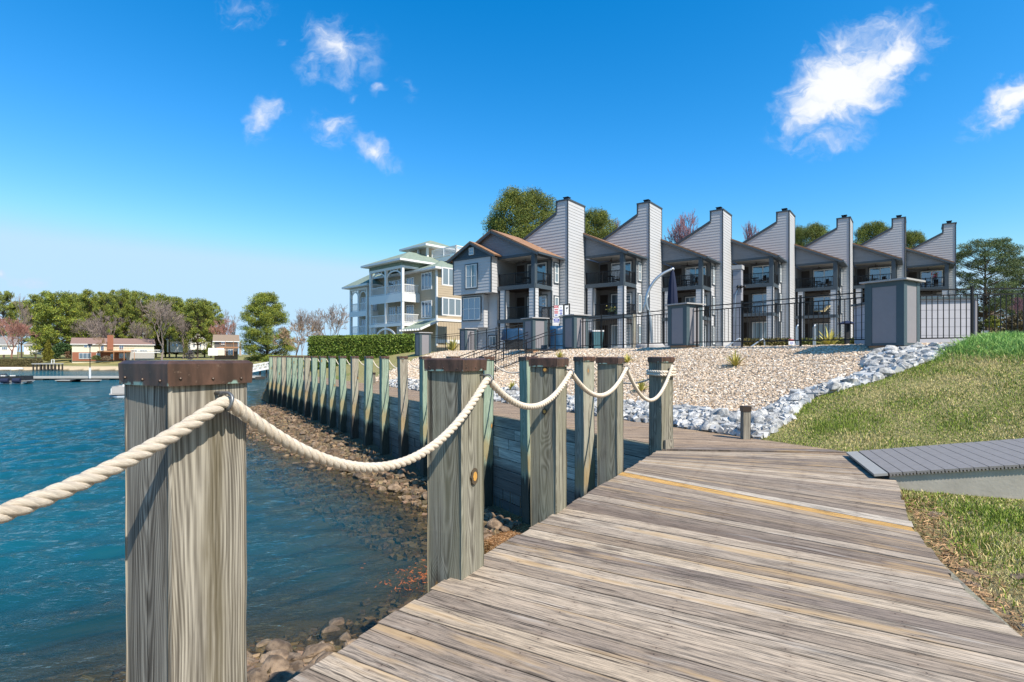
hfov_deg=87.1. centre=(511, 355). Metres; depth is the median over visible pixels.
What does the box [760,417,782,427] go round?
boulder
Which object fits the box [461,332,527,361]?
stair railing
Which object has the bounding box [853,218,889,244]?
pine tree
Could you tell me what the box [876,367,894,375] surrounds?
boulder
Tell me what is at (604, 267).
closet door
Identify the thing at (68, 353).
shrub
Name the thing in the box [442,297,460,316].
window
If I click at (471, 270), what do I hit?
window
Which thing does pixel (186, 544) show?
rope post
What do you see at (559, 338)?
covered chairs
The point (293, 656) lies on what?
shore stone
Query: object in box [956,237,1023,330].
pine tree
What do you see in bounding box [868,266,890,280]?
sliding door
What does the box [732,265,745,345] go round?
block column
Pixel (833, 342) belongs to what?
yucca
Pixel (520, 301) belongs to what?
closet door
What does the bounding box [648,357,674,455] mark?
post
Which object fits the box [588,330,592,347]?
waste bin
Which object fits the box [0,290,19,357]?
pine tree
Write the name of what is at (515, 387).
boulder
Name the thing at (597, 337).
waste bin
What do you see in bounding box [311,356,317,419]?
wooden piling
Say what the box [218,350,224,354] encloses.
garage door
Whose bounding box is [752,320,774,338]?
sliding door
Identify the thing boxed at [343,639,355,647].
shore stone
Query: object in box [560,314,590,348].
pillar
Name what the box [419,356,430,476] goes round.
wooden piling
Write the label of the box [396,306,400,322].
window
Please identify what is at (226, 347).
garage house
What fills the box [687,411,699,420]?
boulder
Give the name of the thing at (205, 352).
pine tree
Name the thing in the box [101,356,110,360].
shrub
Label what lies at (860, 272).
closet door
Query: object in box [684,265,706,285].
sliding door
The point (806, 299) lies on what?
closet door
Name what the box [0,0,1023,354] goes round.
sky
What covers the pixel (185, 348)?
shrub
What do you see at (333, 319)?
bare tree
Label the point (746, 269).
closet door
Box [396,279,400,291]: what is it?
window
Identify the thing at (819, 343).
hedge
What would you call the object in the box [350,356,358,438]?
wooden piling
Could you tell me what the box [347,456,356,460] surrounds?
shore stone
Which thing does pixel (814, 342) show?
post
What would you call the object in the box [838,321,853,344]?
table umbrella
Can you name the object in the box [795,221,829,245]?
pine tree
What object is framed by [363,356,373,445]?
wooden piling
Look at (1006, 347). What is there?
grass
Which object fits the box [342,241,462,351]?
condo building
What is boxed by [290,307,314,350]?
bare tree
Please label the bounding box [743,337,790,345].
hedge
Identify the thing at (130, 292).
pine tree
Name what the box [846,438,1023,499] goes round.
ramp
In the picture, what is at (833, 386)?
boulder
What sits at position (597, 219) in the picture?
pine tree
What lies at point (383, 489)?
shore stone
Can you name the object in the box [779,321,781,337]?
window
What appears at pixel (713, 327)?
window
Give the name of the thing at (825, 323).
sliding door
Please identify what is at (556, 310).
sign
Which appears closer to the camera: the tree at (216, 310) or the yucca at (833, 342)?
the yucca at (833, 342)
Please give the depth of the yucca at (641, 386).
15.25 m
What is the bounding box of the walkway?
[291,375,846,454]
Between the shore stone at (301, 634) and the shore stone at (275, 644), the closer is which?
the shore stone at (275, 644)
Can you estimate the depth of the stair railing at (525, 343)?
24.56 m
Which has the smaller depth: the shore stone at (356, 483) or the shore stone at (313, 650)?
the shore stone at (313, 650)
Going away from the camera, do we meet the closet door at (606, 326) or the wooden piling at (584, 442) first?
the wooden piling at (584, 442)
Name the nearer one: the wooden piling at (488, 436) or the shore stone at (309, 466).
the wooden piling at (488, 436)
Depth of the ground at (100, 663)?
10.99 m
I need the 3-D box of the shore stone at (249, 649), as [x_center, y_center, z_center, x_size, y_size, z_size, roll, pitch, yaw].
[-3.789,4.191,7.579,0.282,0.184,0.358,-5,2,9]
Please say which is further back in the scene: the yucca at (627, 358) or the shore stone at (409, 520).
the yucca at (627, 358)
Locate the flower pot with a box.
[606,305,616,314]
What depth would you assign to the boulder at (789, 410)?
10.93 m
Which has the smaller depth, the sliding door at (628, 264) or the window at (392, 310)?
the sliding door at (628, 264)
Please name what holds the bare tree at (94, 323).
on the ground at (100, 663)
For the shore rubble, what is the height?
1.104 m
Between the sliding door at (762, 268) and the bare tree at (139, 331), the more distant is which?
the bare tree at (139, 331)
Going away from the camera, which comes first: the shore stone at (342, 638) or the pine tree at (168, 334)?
the shore stone at (342, 638)
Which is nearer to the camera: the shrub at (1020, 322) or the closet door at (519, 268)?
the closet door at (519, 268)
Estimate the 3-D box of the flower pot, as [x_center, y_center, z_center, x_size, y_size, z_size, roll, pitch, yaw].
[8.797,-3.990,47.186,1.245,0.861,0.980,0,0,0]
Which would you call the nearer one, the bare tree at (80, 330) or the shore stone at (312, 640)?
the shore stone at (312, 640)
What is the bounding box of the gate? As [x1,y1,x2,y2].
[541,303,569,346]
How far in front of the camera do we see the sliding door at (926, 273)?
61.52 m
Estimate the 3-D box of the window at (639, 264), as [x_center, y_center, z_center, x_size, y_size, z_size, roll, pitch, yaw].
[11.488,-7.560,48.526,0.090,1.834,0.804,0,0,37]
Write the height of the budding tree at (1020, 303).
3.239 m
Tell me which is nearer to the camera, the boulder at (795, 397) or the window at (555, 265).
the boulder at (795, 397)
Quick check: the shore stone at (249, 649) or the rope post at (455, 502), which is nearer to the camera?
the rope post at (455, 502)
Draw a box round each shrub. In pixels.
[41,339,54,360]
[51,342,71,353]
[52,347,61,357]
[64,351,71,357]
[91,355,100,359]
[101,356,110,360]
[183,338,188,354]
[185,349,194,359]
[978,321,984,330]
[984,315,1001,328]
[999,313,1022,330]
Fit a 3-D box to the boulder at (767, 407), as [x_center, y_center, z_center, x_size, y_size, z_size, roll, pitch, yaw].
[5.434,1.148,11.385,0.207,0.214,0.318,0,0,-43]
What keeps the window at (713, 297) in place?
in the townhouse at (703, 253)
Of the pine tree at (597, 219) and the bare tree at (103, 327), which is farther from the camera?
the bare tree at (103, 327)
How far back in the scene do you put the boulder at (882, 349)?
13.46 m
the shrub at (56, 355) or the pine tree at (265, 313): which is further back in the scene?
the shrub at (56, 355)
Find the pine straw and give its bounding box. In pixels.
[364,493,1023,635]
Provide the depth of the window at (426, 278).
61.19 m
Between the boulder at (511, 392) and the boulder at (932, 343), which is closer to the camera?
the boulder at (932, 343)
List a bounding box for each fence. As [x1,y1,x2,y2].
[434,333,459,350]
[470,323,522,349]
[582,310,667,348]
[694,291,864,346]
[851,296,979,343]
[920,286,1023,338]
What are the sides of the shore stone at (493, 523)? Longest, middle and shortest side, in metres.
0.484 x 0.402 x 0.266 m
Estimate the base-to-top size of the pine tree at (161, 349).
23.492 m
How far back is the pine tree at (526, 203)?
80.50 m
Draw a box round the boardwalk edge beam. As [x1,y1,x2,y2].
[941,562,1015,631]
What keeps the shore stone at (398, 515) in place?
on the ground at (100, 663)
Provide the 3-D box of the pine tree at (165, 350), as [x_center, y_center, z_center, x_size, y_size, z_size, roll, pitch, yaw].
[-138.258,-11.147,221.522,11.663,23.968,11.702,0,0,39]
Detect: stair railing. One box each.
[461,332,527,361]
[476,329,555,372]
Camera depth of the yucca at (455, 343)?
39.89 m
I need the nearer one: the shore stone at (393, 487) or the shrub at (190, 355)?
the shore stone at (393, 487)
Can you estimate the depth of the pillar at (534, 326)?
27.06 m
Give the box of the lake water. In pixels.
[0,370,492,679]
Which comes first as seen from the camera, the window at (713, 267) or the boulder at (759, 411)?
the boulder at (759, 411)
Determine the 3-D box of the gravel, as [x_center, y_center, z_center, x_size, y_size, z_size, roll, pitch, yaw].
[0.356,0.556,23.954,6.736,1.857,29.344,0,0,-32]
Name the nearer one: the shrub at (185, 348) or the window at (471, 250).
the window at (471, 250)
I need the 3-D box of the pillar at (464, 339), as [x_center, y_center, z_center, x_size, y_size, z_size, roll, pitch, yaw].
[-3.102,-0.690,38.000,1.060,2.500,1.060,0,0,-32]
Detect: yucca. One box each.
[441,339,459,350]
[624,353,632,362]
[632,380,647,390]
[726,350,746,365]
[815,329,843,344]
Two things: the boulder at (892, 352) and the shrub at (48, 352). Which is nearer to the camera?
the boulder at (892, 352)
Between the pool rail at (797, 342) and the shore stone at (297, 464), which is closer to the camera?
the shore stone at (297, 464)
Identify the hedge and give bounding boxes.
[0,358,43,366]
[306,333,414,369]
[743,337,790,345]
[802,337,853,344]
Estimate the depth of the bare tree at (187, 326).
196.28 m
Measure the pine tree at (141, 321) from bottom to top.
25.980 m
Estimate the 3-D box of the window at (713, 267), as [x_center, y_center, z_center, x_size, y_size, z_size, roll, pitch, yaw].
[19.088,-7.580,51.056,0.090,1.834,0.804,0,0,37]
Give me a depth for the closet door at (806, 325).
57.37 m
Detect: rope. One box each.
[0,365,675,523]
[291,358,648,383]
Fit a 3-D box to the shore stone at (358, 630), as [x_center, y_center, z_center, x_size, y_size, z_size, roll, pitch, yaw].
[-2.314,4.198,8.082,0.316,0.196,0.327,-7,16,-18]
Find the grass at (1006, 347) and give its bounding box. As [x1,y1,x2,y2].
[763,330,1023,630]
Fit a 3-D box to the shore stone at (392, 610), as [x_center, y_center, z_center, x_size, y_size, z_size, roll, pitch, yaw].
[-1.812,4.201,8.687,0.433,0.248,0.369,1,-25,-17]
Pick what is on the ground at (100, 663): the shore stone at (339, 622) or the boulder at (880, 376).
the shore stone at (339, 622)
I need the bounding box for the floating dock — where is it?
[33,376,264,379]
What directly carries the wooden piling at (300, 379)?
on the ground at (100, 663)
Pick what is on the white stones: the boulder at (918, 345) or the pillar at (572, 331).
the boulder at (918, 345)
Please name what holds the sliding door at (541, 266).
in the townhouse at (547, 256)
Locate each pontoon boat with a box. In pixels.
[0,367,34,383]
[109,384,123,398]
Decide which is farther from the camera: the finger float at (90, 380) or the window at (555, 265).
the finger float at (90, 380)
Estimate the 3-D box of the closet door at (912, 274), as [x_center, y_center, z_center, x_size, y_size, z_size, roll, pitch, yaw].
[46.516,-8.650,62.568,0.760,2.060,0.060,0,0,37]
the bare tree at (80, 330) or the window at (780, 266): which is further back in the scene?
the bare tree at (80, 330)
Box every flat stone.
[927,511,944,517]
[956,567,990,578]
[961,579,983,587]
[1009,573,1023,579]
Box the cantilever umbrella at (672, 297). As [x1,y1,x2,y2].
[635,267,677,347]
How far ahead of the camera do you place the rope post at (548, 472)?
5.45 m
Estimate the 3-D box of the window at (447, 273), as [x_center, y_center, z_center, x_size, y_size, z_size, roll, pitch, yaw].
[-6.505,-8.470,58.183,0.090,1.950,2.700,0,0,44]
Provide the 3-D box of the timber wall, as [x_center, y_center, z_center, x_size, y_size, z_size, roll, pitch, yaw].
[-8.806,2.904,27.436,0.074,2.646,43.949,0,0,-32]
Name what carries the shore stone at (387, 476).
on the ground at (100, 663)
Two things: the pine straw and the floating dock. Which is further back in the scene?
the floating dock
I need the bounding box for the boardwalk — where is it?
[287,451,1023,681]
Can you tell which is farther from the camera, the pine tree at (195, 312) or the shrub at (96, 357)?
the pine tree at (195, 312)
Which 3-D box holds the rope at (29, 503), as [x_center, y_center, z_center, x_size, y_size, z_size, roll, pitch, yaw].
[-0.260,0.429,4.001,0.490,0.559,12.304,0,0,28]
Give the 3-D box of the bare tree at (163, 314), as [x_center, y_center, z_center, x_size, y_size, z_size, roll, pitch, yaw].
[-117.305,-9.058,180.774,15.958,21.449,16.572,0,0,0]
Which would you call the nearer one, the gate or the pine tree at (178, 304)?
the gate
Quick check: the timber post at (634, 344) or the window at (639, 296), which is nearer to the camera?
the timber post at (634, 344)
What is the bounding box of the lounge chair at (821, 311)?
[814,305,829,314]
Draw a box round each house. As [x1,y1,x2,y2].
[0,337,17,354]
[23,341,40,354]
[70,335,159,362]
[166,333,213,351]
[208,335,241,359]
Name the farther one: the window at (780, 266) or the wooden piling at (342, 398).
the window at (780, 266)
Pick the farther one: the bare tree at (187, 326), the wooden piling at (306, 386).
the bare tree at (187, 326)
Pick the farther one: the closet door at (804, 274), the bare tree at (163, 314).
the bare tree at (163, 314)
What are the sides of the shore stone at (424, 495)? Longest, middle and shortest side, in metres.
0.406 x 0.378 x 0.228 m
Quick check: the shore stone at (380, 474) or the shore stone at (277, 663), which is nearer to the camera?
the shore stone at (277, 663)
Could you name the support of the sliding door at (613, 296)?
in the townhouse at (629, 251)
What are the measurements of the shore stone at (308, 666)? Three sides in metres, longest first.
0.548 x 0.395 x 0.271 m
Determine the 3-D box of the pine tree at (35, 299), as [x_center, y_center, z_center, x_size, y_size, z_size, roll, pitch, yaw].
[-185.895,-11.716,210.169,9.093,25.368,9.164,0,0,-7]
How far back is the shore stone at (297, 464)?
20.51 m
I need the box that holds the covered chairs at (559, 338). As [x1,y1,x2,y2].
[549,326,562,348]
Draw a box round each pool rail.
[796,325,798,344]
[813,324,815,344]
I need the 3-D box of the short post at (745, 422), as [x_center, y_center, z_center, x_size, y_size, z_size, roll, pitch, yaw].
[4.420,1.330,10.200,0.156,0.760,0.156,0,0,0]
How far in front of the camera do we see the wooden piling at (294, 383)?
36.28 m
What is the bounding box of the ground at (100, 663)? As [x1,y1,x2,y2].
[0,327,1023,681]
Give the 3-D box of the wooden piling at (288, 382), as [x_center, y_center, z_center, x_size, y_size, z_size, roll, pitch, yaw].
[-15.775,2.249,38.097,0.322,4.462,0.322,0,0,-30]
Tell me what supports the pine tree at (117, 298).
on the ground at (100, 663)
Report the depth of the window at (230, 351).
158.40 m
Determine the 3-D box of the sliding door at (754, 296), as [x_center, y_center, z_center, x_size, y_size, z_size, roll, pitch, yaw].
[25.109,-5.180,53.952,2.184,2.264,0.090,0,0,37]
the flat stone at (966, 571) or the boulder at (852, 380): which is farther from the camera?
the boulder at (852, 380)
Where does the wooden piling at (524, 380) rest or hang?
on the ground at (100, 663)
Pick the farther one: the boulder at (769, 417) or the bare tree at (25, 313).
the bare tree at (25, 313)
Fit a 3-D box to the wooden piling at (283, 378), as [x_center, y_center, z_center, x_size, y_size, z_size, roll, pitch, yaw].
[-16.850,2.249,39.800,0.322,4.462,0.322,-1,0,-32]
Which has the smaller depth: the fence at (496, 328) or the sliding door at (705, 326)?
the fence at (496, 328)
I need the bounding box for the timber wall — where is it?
[291,378,648,515]
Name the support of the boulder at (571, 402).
on the white stones
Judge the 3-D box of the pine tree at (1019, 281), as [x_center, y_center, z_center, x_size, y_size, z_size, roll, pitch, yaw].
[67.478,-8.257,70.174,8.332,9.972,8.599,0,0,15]
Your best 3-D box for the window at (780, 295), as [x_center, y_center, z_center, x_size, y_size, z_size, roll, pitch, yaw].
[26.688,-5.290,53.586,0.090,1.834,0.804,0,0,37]
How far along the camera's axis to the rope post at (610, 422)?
7.33 m
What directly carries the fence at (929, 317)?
on the ground at (100, 663)
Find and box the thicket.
[978,303,1007,331]
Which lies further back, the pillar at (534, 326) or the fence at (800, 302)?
the pillar at (534, 326)
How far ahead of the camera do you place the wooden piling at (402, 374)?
19.29 m
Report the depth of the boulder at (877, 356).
12.90 m
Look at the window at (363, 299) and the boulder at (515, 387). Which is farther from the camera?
the window at (363, 299)
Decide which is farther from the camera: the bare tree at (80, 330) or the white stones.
the bare tree at (80, 330)
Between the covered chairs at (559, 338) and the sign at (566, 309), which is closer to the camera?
the sign at (566, 309)
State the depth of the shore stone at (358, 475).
18.11 m
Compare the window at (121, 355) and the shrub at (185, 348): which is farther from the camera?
the shrub at (185, 348)
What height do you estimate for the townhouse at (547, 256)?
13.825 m
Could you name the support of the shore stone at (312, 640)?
on the ground at (100, 663)
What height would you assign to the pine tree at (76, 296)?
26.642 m
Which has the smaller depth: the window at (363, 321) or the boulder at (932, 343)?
the boulder at (932, 343)
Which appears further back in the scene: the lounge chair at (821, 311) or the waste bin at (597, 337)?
the lounge chair at (821, 311)
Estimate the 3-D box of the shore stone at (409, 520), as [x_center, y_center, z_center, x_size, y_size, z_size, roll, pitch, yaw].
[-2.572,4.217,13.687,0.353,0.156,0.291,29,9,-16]
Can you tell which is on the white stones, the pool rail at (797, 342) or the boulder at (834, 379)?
the boulder at (834, 379)
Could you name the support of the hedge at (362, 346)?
on the ground at (100, 663)
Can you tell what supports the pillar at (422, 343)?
on the ground at (100, 663)
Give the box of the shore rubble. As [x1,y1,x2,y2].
[78,404,521,681]
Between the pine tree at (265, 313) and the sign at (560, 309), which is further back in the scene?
the pine tree at (265, 313)
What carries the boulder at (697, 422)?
on the white stones
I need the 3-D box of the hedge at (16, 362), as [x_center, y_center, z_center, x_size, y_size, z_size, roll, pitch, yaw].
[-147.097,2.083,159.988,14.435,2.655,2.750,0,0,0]
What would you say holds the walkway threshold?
on the walkway
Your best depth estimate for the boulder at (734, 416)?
11.16 m
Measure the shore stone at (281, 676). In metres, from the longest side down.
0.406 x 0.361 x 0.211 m
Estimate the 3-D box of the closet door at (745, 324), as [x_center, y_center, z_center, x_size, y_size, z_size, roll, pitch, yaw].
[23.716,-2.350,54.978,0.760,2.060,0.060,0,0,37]
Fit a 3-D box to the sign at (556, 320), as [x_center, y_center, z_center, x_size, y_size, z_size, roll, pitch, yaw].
[2.249,-1.782,27.236,0.303,0.303,0.019,0,0,0]
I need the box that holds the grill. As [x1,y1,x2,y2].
[501,328,522,349]
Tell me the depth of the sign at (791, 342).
23.99 m
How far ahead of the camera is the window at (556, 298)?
45.94 m
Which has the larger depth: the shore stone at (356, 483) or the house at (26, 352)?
the house at (26, 352)
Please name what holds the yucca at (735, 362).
on the gravel
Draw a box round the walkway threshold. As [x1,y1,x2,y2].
[662,447,845,452]
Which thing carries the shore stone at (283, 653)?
on the ground at (100, 663)
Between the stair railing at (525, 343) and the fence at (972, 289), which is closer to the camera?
the fence at (972, 289)
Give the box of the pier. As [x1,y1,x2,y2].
[31,359,63,370]
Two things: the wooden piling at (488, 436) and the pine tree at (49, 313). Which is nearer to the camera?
the wooden piling at (488, 436)
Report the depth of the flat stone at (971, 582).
4.03 m
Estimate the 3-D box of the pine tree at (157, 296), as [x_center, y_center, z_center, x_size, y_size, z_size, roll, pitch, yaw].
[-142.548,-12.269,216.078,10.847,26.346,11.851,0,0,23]
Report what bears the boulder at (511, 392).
on the white stones
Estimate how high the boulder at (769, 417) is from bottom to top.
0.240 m
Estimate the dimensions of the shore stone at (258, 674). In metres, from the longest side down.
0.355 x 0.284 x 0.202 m
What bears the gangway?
on the ground at (100, 663)
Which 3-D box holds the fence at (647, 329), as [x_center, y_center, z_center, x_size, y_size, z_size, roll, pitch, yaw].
[4.773,-1.030,23.100,0.088,1.658,5.834,0,0,-31]
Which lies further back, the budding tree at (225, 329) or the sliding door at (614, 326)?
the budding tree at (225, 329)
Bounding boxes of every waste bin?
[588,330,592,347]
[592,330,603,347]
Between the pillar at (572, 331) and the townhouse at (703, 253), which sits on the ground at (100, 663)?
the townhouse at (703, 253)
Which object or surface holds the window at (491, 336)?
in the townhouse at (547, 256)
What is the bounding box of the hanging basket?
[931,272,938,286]
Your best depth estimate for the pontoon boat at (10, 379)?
77.39 m
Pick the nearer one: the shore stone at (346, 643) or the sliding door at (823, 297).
the shore stone at (346, 643)
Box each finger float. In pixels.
[55,380,80,381]
[80,380,100,381]
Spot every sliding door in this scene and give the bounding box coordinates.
[526,261,547,285]
[526,294,547,317]
[610,260,632,281]
[610,292,631,314]
[610,323,631,347]
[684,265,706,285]
[684,295,706,316]
[704,325,706,346]
[751,263,774,283]
[751,292,774,312]
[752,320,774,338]
[812,268,832,287]
[812,296,830,314]
[812,322,830,337]
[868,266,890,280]
[920,269,943,287]
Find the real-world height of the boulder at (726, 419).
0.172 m
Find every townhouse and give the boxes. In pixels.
[447,196,585,349]
[583,199,662,347]
[660,207,732,346]
[731,208,795,344]
[794,215,852,343]
[852,215,906,337]
[906,220,956,296]
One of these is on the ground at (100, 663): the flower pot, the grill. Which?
the grill
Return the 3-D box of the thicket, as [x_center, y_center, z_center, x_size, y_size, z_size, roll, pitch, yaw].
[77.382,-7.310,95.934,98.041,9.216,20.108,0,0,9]
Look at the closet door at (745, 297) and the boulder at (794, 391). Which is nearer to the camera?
the boulder at (794, 391)
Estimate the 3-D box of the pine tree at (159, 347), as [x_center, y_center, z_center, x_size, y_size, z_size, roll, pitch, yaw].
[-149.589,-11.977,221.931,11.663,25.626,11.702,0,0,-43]
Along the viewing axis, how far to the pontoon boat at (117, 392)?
51.24 m
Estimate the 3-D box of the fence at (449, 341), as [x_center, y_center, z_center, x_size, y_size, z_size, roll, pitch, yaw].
[-4.738,-0.764,38.300,2.431,1.821,0.074,0,0,10]
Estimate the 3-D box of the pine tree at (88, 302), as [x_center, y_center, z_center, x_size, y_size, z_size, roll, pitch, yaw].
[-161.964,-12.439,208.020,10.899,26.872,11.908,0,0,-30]
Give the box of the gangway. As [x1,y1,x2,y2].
[253,362,268,378]
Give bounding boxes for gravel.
[376,342,952,410]
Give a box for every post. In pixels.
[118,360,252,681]
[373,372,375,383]
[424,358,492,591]
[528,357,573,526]
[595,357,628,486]
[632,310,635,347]
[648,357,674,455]
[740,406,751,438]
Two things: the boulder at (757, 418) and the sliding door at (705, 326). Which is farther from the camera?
the sliding door at (705, 326)
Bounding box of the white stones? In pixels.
[389,345,957,438]
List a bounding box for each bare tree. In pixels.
[10,293,32,357]
[70,317,102,337]
[79,309,110,337]
[89,315,128,337]
[93,336,106,351]
[127,320,154,338]
[134,299,185,359]
[174,313,196,358]
[221,310,229,334]
[226,315,240,334]
[271,323,315,355]
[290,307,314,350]
[304,316,323,334]
[305,331,322,336]
[307,303,349,335]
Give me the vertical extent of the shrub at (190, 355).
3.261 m
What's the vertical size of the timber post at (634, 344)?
2.400 m
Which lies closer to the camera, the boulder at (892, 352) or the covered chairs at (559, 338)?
the boulder at (892, 352)
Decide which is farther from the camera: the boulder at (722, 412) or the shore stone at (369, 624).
the boulder at (722, 412)
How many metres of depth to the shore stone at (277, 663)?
6.88 m
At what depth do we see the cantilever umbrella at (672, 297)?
23.14 m
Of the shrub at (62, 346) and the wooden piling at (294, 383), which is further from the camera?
the shrub at (62, 346)
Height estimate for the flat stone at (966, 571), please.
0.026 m
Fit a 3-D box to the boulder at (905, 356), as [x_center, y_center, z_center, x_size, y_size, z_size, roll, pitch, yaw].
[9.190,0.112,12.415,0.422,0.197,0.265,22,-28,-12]
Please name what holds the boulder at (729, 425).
on the white stones
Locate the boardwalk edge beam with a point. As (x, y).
(967, 589)
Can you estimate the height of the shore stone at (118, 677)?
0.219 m
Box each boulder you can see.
[506,390,515,395]
[511,384,518,390]
[568,398,574,407]
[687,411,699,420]
[691,420,702,428]
[701,419,717,430]
[708,415,719,420]
[713,408,728,416]
[723,417,731,421]
[723,423,736,428]
[729,412,739,421]
[752,415,764,422]
[755,408,764,415]
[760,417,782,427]
[762,405,774,409]
[764,415,777,420]
[781,406,793,413]
[788,393,801,400]
[790,389,799,393]
[826,381,840,390]
[827,378,841,383]
[840,378,859,383]
[867,362,878,365]
[870,355,882,358]
[872,347,884,352]
[874,372,884,379]
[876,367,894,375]
[878,360,889,363]
[884,345,898,350]
[886,350,898,353]
[894,353,903,357]
[902,354,915,359]
[912,342,924,347]
[922,352,935,356]
[929,342,938,345]
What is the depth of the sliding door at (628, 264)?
48.99 m
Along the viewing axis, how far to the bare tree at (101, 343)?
168.03 m
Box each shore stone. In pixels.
[107,673,125,681]
[247,645,252,651]
[247,657,257,664]
[247,667,267,681]
[252,638,282,655]
[259,649,288,662]
[260,655,289,675]
[265,638,294,652]
[268,670,294,681]
[271,467,280,473]
[286,630,308,640]
[287,652,302,662]
[288,663,315,680]
[289,660,304,671]
[292,462,300,466]
[301,643,335,658]
[302,637,317,645]
[304,465,317,470]
[308,650,326,663]
[309,471,317,477]
[315,652,332,662]
[320,617,345,636]
[321,625,349,641]
[334,632,350,645]
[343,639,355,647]
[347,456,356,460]
[347,504,359,509]
[350,625,367,635]
[351,480,362,487]
[353,472,362,478]
[360,476,370,481]
[361,620,377,628]
[377,486,386,494]
[378,470,386,476]
[383,473,391,478]
[386,608,400,614]
[387,484,401,491]
[395,511,405,519]
[397,585,423,603]
[400,522,412,531]
[404,517,413,523]
[415,522,426,531]
[422,492,426,499]
[485,512,494,517]
[487,518,504,528]
[500,526,510,531]
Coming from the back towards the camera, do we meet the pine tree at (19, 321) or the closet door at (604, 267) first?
the pine tree at (19, 321)
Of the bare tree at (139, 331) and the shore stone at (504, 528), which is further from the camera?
the bare tree at (139, 331)
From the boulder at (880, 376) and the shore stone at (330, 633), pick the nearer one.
the shore stone at (330, 633)
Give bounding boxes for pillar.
[415,332,431,355]
[460,328,477,350]
[521,317,549,352]
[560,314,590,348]
[664,302,705,347]
[859,277,925,348]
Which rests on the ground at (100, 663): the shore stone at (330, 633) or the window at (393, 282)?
the shore stone at (330, 633)
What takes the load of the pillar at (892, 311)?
on the ground at (100, 663)
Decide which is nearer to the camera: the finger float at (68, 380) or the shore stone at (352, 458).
the shore stone at (352, 458)
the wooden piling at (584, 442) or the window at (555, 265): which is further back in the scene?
the window at (555, 265)
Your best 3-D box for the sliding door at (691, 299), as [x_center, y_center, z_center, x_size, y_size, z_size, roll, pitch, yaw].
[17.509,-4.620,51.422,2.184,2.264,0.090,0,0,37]
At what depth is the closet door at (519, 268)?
47.48 m
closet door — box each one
[517,265,523,284]
[517,297,523,318]
[600,264,607,282]
[600,295,607,313]
[600,325,607,347]
[674,268,681,286]
[743,267,748,284]
[743,295,748,313]
[744,322,748,337]
[801,271,809,287]
[805,298,809,315]
[805,324,809,337]
[857,269,864,283]
[909,272,916,278]
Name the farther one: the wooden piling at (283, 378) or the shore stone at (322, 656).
the wooden piling at (283, 378)
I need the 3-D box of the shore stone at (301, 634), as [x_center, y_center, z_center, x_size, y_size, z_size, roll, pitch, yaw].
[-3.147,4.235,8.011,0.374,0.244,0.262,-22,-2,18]
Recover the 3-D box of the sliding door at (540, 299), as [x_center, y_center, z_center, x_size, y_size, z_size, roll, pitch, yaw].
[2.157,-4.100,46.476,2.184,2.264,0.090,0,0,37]
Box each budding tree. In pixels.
[0,317,34,358]
[208,318,235,334]
[664,208,697,242]
[741,221,758,239]
[1009,297,1022,313]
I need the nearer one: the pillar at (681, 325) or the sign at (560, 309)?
the pillar at (681, 325)
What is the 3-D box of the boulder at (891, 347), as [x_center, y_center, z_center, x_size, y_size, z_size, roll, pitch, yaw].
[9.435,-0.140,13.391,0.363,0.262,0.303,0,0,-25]
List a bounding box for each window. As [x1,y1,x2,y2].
[79,353,90,358]
[119,353,125,357]
[228,349,232,354]
[361,297,365,310]
[361,319,365,332]
[389,280,395,293]
[389,307,395,321]
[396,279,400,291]
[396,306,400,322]
[406,277,413,293]
[406,305,413,322]
[421,272,431,289]
[421,300,431,317]
[442,267,452,285]
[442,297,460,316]
[462,296,481,320]
[465,263,477,289]
[469,247,473,254]
[490,335,495,346]
[553,262,558,283]
[553,295,558,316]
[637,261,641,281]
[637,293,641,313]
[637,324,640,343]
[712,265,714,285]
[712,296,714,315]
[712,326,714,344]
[779,264,781,282]
[779,293,781,311]
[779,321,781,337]
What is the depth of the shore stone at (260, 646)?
7.58 m
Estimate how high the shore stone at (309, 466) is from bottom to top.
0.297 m
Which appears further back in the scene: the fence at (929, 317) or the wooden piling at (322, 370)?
the wooden piling at (322, 370)
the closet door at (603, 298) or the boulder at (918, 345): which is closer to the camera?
the boulder at (918, 345)
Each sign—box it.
[553,317,559,323]
[554,305,558,316]
[559,305,562,315]
[565,305,568,314]
[788,339,794,344]
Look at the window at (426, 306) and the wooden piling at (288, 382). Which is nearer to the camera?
the wooden piling at (288, 382)
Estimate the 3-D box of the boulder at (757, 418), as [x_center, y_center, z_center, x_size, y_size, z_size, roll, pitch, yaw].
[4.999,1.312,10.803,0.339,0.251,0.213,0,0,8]
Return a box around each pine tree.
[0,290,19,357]
[9,299,33,356]
[19,294,44,357]
[26,290,86,358]
[60,292,92,338]
[76,289,107,337]
[92,291,119,332]
[104,288,134,337]
[117,290,142,337]
[126,290,158,338]
[135,298,161,353]
[143,292,168,357]
[154,336,171,356]
[155,295,181,357]
[160,307,186,357]
[166,296,197,357]
[181,297,213,357]
[194,310,215,357]
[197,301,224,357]
[237,291,297,363]
[481,185,559,238]
[585,207,620,238]
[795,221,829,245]
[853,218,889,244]
[906,228,925,248]
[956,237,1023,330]
[997,256,1023,316]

